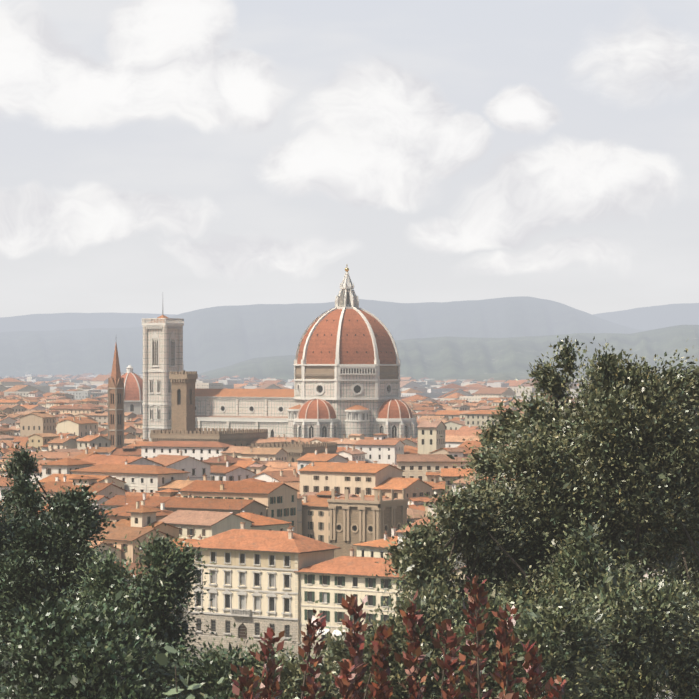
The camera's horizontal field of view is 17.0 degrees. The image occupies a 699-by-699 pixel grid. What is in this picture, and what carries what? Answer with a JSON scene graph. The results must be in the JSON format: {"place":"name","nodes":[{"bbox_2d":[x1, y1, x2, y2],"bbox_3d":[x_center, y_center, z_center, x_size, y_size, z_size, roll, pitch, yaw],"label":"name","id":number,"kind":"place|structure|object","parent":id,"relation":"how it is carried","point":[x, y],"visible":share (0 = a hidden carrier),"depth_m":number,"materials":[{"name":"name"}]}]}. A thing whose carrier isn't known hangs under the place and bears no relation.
{"place":"outdoors","nodes":[
{"label":"outdoors","id":0,"kind":"place"},
{"bbox_2d":[107,365,142,414],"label":"dome","id":1,"kind":"structure","parent":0,"point":[133,391],"depth_m":1699.12,"materials":[{"name":"red tile"}]},
{"bbox_2d":[0,296,645,376],"bbox_3d":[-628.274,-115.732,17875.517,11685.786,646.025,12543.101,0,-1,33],"label":"hill","id":2,"kind":"structure","parent":0,"point":[216,337],"depth_m":15317.86,"materials":[{"name":"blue plant"}]},
{"bbox_2d":[1,635,674,698],"bbox_3d":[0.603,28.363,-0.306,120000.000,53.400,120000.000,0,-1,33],"label":"ground","id":3,"kind":"structure","parent":0,"point":[199,648],"depth_m":449.11,"materials":[{"name":"green soil"}]},
{"bbox_2d":[0,440,104,567],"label":"tree","id":4,"kind":"object","parent":3,"relation":"on","point":[22,468],"visible":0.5,"depth_m":65.36,"materials":[{"name":"green plant"}]},
{"bbox_2d":[0,476,129,698],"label":"tree","id":5,"kind":"object","parent":3,"relation":"on","point":[38,553],"visible":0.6,"depth_m":60.80,"materials":[{"name":"green plant"}]},
{"bbox_2d":[5,523,216,698],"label":"tree","id":6,"kind":"object","parent":3,"relation":"on","point":[159,590],"visible":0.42,"depth_m":51.41,"materials":[{"name":"green plant"}]},
{"bbox_2d":[0,581,223,698],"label":"bush","id":7,"kind":"object","parent":3,"relation":"on","point":[63,656],"visible":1,"depth_m":46.87,"materials":[{"name":"green plant"}]},
{"bbox_2d":[108,343,123,447],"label":"church spire","id":8,"kind":"structure","parent":3,"relation":"on","point":[116,409],"depth_m":1076.70,"materials":[{"name":"brown stone"}]},
{"bbox_2d":[142,310,183,441],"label":"campanile","id":9,"kind":"structure","parent":3,"relation":"on","point":[162,346],"depth_m":1373.88,"materials":[{"name":"white stone"}]},
{"bbox_2d":[140,645,298,698],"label":"spray","id":10,"kind":"object","parent":3,"relation":"on","point":[162,659],"visible":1,"depth_m":6.54,"materials":[{"name":"green plant"}]},
{"bbox_2d":[154,622,301,698],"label":"bush","id":11,"kind":"object","parent":3,"relation":"on","point":[212,665],"visible":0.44,"depth_m":49.49,"materials":[{"name":"green plant"}]},
{"bbox_2d":[150,364,336,461],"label":"fortified palace","id":12,"kind":"structure","parent":3,"relation":"on","point":[183,381],"depth_m":1036.17,"materials":[{"name":"brown stone"}]},
{"bbox_2d":[201,625,345,698],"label":"bush","id":13,"kind":"object","parent":3,"relation":"on","point":[291,678],"visible":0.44,"depth_m":47.49,"materials":[{"name":"green plant"}]},
{"bbox_2d":[195,265,417,437],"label":"cathedral","id":14,"kind":"structure","parent":3,"relation":"on","point":[347,365],"depth_m":1324.52,"materials":[{"name":"white stone"}]},
{"bbox_2d":[0,372,658,402],"bbox_3d":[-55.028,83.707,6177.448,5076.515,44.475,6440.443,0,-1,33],"label":"city","id":15,"kind":"object","parent":3,"relation":"on","point":[86,385],"visible":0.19,"depth_m":3621.31,"materials":[{"name":"orange tile"}]},
{"bbox_2d":[0,410,668,663],"bbox_3d":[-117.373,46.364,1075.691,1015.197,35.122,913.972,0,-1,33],"label":"city","id":16,"kind":"object","parent":3,"relation":"on","point":[182,490],"visible":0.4,"depth_m":692.08,"materials":[{"name":"orange tile"}]},
{"bbox_2d":[0,389,696,421],"bbox_3d":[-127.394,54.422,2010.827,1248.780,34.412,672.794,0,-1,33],"label":"city buildings","id":17,"kind":"structure","parent":3,"relation":"on","point":[423,408],"depth_m":1910.19,"materials":[{"name":"orange tile"}]},
{"bbox_2d":[327,488,408,557],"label":"baroque church","id":18,"kind":"structure","parent":3,"relation":"on","point":[357,520],"depth_m":619.63,"materials":[{"name":"beige stone"}]},
{"bbox_2d":[284,557,473,698],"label":"bush","id":19,"kind":"object","parent":3,"relation":"on","point":[433,611],"visible":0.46,"depth_m":44.87,"materials":[{"name":"green plant"}]},
{"bbox_2d":[230,574,566,698],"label":"red shrub","id":20,"kind":"object","parent":3,"relation":"on","point":[347,683],"visible":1,"depth_m":17.87,"materials":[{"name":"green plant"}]},
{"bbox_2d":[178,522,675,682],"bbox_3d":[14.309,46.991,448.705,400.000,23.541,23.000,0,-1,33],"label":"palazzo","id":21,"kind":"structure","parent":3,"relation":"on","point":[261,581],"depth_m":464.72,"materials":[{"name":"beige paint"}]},
{"bbox_2d":[372,468,572,621],"bbox_3d":[3.407,9.606,54.033,5.884,13.779,4.156,0,0,1],"label":"tree","id":22,"kind":"object","parent":3,"relation":"on","point":[461,516],"visible":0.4,"depth_m":53.44,"materials":[{"name":"green plant"}]},
{"bbox_2d":[440,405,597,607],"bbox_3d":[3.684,9.072,55.812,5.363,15.330,4.727,0,-1,33],"label":"tree","id":23,"kind":"object","parent":3,"relation":"on","point":[533,460],"visible":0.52,"depth_m":54.17,"materials":[{"name":"green plant"}]},
{"bbox_2d":[459,336,589,614],"bbox_3d":[4.373,8.586,57.641,3.443,17.902,4.300,0,0,-2],"label":"tree","id":24,"kind":"object","parent":3,"relation":"on","point":[545,374],"visible":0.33,"depth_m":57.73,"materials":[{"name":"green plant"}]},
{"bbox_2d":[417,572,652,698],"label":"bush","id":25,"kind":"object","parent":3,"relation":"on","point":[566,636],"visible":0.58,"depth_m":43.13,"materials":[{"name":"green plant"}]},
{"bbox_2d":[498,461,686,614],"bbox_3d":[5.713,9.644,55.120,4.805,14.272,4.670,0,-1,33],"label":"tree","id":26,"kind":"object","parent":3,"relation":"on","point":[628,545],"visible":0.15,"depth_m":54.36,"materials":[{"name":"green plant"}]},
{"bbox_2d":[489,513,698,698],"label":"tree","id":27,"kind":"object","parent":3,"relation":"on","point":[656,615],"visible":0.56,"depth_m":49.20,"materials":[{"name":"green plant"}]},
{"bbox_2d":[490,336,698,695],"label":"tree","id":28,"kind":"object","parent":3,"relation":"on","point":[623,418],"visible":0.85,"depth_m":54.56,"materials":[{"name":"green plant"}]},
{"bbox_2d":[632,520,698,698],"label":"tree","id":29,"kind":"object","parent":3,"relation":"on","point":[688,566],"visible":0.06,"depth_m":60.89,"materials":[{"name":"green plant"}]},
{"bbox_2d":[0,303,698,331],"bbox_3d":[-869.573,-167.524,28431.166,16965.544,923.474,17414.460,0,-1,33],"label":"hill","id":30,"kind":"structure","parent":0,"point":[653,317],"depth_m":27534.13,"materials":[{"name":"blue plant"}]},
{"bbox_2d":[0,0,698,316],"label":"sky","id":31,"kind":"structure","parent":0,"point":[176,157],"materials":[{"name":"white"}]},
{"bbox_2d":[198,325,698,381],"bbox_3d":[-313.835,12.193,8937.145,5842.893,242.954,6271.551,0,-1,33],"label":"hill","id":32,"kind":"structure","parent":0,"point":[437,357],"depth_m":7707.06,"materials":[{"name":"grey plant"}]},
{"bbox_2d":[422,365,696,380],"bbox_3d":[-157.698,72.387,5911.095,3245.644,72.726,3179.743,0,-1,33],"label":"hill","id":33,"kind":"structure","parent":0,"point":[506,376],"depth_m":5891.69,"materials":[{"name":"grey plant"}]}
]}

